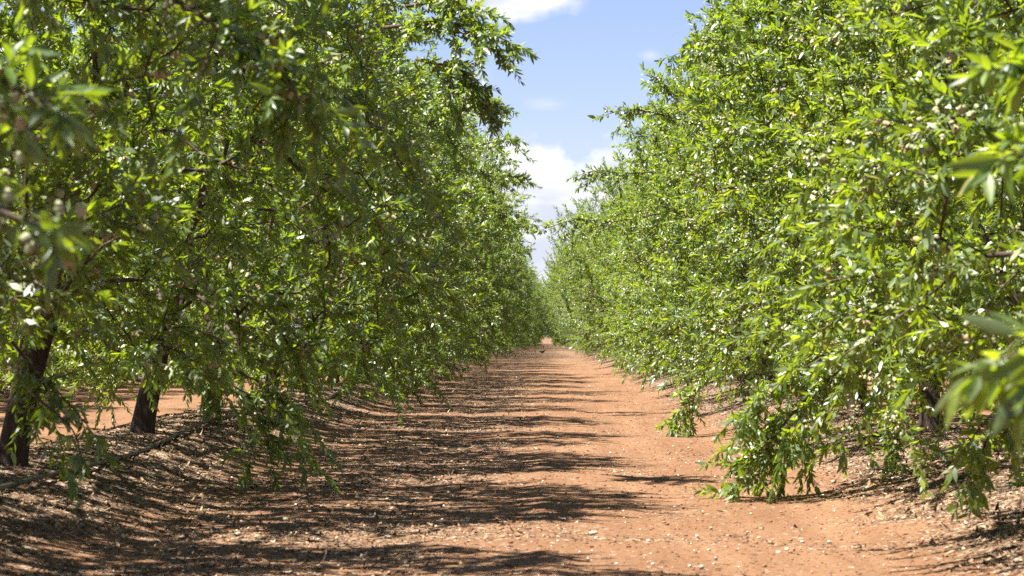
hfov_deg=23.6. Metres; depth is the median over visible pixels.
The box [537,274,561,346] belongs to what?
almond tree
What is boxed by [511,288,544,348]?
almond tree
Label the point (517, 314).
almond tree
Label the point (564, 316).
almond tree
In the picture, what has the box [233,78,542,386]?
almond tree
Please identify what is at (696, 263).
almond tree
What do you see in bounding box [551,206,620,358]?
almond tree
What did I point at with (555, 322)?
almond tree
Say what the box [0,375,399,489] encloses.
irrigation hose
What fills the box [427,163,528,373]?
almond tree
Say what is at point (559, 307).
almond tree
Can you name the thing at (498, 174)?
almond tree
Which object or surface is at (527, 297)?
almond tree
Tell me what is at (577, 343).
almond tree
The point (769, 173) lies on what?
almond tree
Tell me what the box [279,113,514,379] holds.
almond tree
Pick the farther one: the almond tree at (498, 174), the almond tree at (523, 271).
the almond tree at (523, 271)
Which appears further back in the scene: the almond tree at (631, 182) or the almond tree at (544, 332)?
the almond tree at (544, 332)
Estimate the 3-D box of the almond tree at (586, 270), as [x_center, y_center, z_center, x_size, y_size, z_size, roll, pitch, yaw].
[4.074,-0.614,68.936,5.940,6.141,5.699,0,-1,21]
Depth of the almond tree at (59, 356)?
42.58 m
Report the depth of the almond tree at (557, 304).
137.06 m
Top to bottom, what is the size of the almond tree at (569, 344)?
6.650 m
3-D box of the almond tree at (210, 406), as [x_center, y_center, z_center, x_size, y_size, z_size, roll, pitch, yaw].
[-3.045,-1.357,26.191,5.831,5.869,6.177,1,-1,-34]
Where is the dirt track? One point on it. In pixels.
(558, 363)
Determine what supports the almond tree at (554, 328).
on the ground
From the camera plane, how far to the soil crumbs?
15.55 m
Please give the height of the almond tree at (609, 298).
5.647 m
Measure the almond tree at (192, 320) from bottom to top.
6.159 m
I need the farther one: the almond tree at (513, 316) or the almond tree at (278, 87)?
the almond tree at (513, 316)
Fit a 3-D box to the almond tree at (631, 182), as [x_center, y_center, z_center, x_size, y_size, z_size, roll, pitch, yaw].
[4.649,-0.807,53.633,5.149,6.084,5.927,0,-1,-19]
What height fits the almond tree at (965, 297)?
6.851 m
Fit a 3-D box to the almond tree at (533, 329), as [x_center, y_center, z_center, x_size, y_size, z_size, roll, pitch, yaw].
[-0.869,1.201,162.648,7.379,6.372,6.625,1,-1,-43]
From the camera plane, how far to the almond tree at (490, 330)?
57.62 m
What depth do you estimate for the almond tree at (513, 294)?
79.06 m
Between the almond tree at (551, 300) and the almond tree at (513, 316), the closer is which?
the almond tree at (513, 316)
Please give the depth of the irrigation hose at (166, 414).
25.07 m
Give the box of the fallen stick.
[917,439,953,452]
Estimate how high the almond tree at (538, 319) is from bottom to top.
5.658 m
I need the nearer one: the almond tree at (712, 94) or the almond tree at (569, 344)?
the almond tree at (712, 94)
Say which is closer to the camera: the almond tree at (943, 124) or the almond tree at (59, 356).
the almond tree at (943, 124)
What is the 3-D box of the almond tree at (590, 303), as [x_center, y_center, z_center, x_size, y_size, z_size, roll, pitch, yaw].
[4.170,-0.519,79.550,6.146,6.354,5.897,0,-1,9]
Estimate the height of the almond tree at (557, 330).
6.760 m
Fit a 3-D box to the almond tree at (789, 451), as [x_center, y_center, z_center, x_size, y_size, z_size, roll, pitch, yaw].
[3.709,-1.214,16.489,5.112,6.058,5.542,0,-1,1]
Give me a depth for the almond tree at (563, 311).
120.92 m
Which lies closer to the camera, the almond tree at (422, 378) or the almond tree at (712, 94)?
the almond tree at (712, 94)
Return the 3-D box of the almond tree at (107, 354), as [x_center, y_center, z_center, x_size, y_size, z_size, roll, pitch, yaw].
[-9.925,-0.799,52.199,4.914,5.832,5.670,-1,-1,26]
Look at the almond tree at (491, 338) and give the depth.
73.22 m
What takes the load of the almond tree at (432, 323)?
on the ground
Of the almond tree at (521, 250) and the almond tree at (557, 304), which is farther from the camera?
the almond tree at (557, 304)
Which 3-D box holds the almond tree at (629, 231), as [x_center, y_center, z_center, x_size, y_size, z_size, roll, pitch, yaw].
[4.299,-1.361,42.772,5.316,6.368,5.857,1,-1,-27]
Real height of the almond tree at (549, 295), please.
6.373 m
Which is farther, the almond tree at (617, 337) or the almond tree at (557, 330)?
the almond tree at (557, 330)
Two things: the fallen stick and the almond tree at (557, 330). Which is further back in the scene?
the almond tree at (557, 330)
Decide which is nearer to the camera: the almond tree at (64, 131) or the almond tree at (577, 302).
the almond tree at (64, 131)
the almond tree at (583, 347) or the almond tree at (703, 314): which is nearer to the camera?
the almond tree at (703, 314)
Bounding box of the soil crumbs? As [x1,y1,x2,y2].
[0,379,1023,575]
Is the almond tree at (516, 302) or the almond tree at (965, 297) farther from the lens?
the almond tree at (516, 302)
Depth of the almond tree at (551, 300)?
142.38 m
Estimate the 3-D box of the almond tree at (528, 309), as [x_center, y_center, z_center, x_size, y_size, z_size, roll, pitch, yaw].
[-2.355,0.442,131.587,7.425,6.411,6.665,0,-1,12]
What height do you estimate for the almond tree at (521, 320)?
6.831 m
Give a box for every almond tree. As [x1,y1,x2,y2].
[0,0,387,508]
[0,0,476,493]
[0,0,539,433]
[0,34,113,294]
[0,150,156,384]
[0,322,79,388]
[2,0,482,427]
[4,66,103,389]
[58,187,207,369]
[85,0,487,410]
[126,31,535,398]
[181,49,527,407]
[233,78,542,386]
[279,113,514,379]
[398,109,525,371]
[409,143,546,372]
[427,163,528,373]
[452,201,530,361]
[455,226,525,359]
[459,231,516,362]
[473,213,531,355]
[481,245,526,352]
[494,231,537,356]
[503,279,525,351]
[506,248,538,350]
[509,235,537,348]
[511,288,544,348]
[513,288,544,348]
[516,265,533,348]
[516,270,536,348]
[517,265,542,348]
[528,20,895,391]
[528,268,546,346]
[531,269,545,343]
[534,265,572,347]
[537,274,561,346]
[541,221,601,352]
[541,289,574,347]
[541,292,569,347]
[542,178,627,361]
[542,297,570,346]
[544,264,599,349]
[545,156,739,371]
[545,224,600,353]
[545,266,575,337]
[546,272,573,346]
[547,288,573,347]
[548,290,573,335]
[549,256,595,351]
[550,230,611,353]
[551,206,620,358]
[552,253,598,351]
[557,231,613,356]
[565,195,617,355]
[586,209,627,359]
[587,0,1023,437]
[598,43,816,390]
[598,176,696,373]
[599,165,757,376]
[601,126,760,378]
[608,126,816,383]
[624,0,976,403]
[655,0,1023,429]
[691,0,1023,503]
[752,0,1023,523]
[931,14,1023,462]
[960,151,1001,363]
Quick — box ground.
[0,337,1023,575]
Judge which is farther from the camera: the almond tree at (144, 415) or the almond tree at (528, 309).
the almond tree at (528, 309)
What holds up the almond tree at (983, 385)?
on the ground
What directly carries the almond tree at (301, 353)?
on the ground
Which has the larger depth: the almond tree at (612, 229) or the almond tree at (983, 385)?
the almond tree at (612, 229)
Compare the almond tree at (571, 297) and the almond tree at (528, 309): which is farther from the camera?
the almond tree at (528, 309)
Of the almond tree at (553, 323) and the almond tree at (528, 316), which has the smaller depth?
the almond tree at (528, 316)
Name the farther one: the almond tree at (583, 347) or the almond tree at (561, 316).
the almond tree at (561, 316)
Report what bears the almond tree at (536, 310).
on the ground
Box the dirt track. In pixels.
[97,340,958,575]
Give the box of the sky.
[0,0,1015,293]
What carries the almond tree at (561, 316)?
on the ground
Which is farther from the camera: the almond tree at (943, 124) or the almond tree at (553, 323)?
the almond tree at (553, 323)
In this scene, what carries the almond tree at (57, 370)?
on the ground
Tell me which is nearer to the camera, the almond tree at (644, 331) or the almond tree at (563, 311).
the almond tree at (644, 331)
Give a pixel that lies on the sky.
(590, 53)
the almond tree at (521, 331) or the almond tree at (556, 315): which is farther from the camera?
the almond tree at (556, 315)
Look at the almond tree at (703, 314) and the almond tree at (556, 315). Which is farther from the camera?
the almond tree at (556, 315)
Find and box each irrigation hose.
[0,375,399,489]
[34,384,307,445]

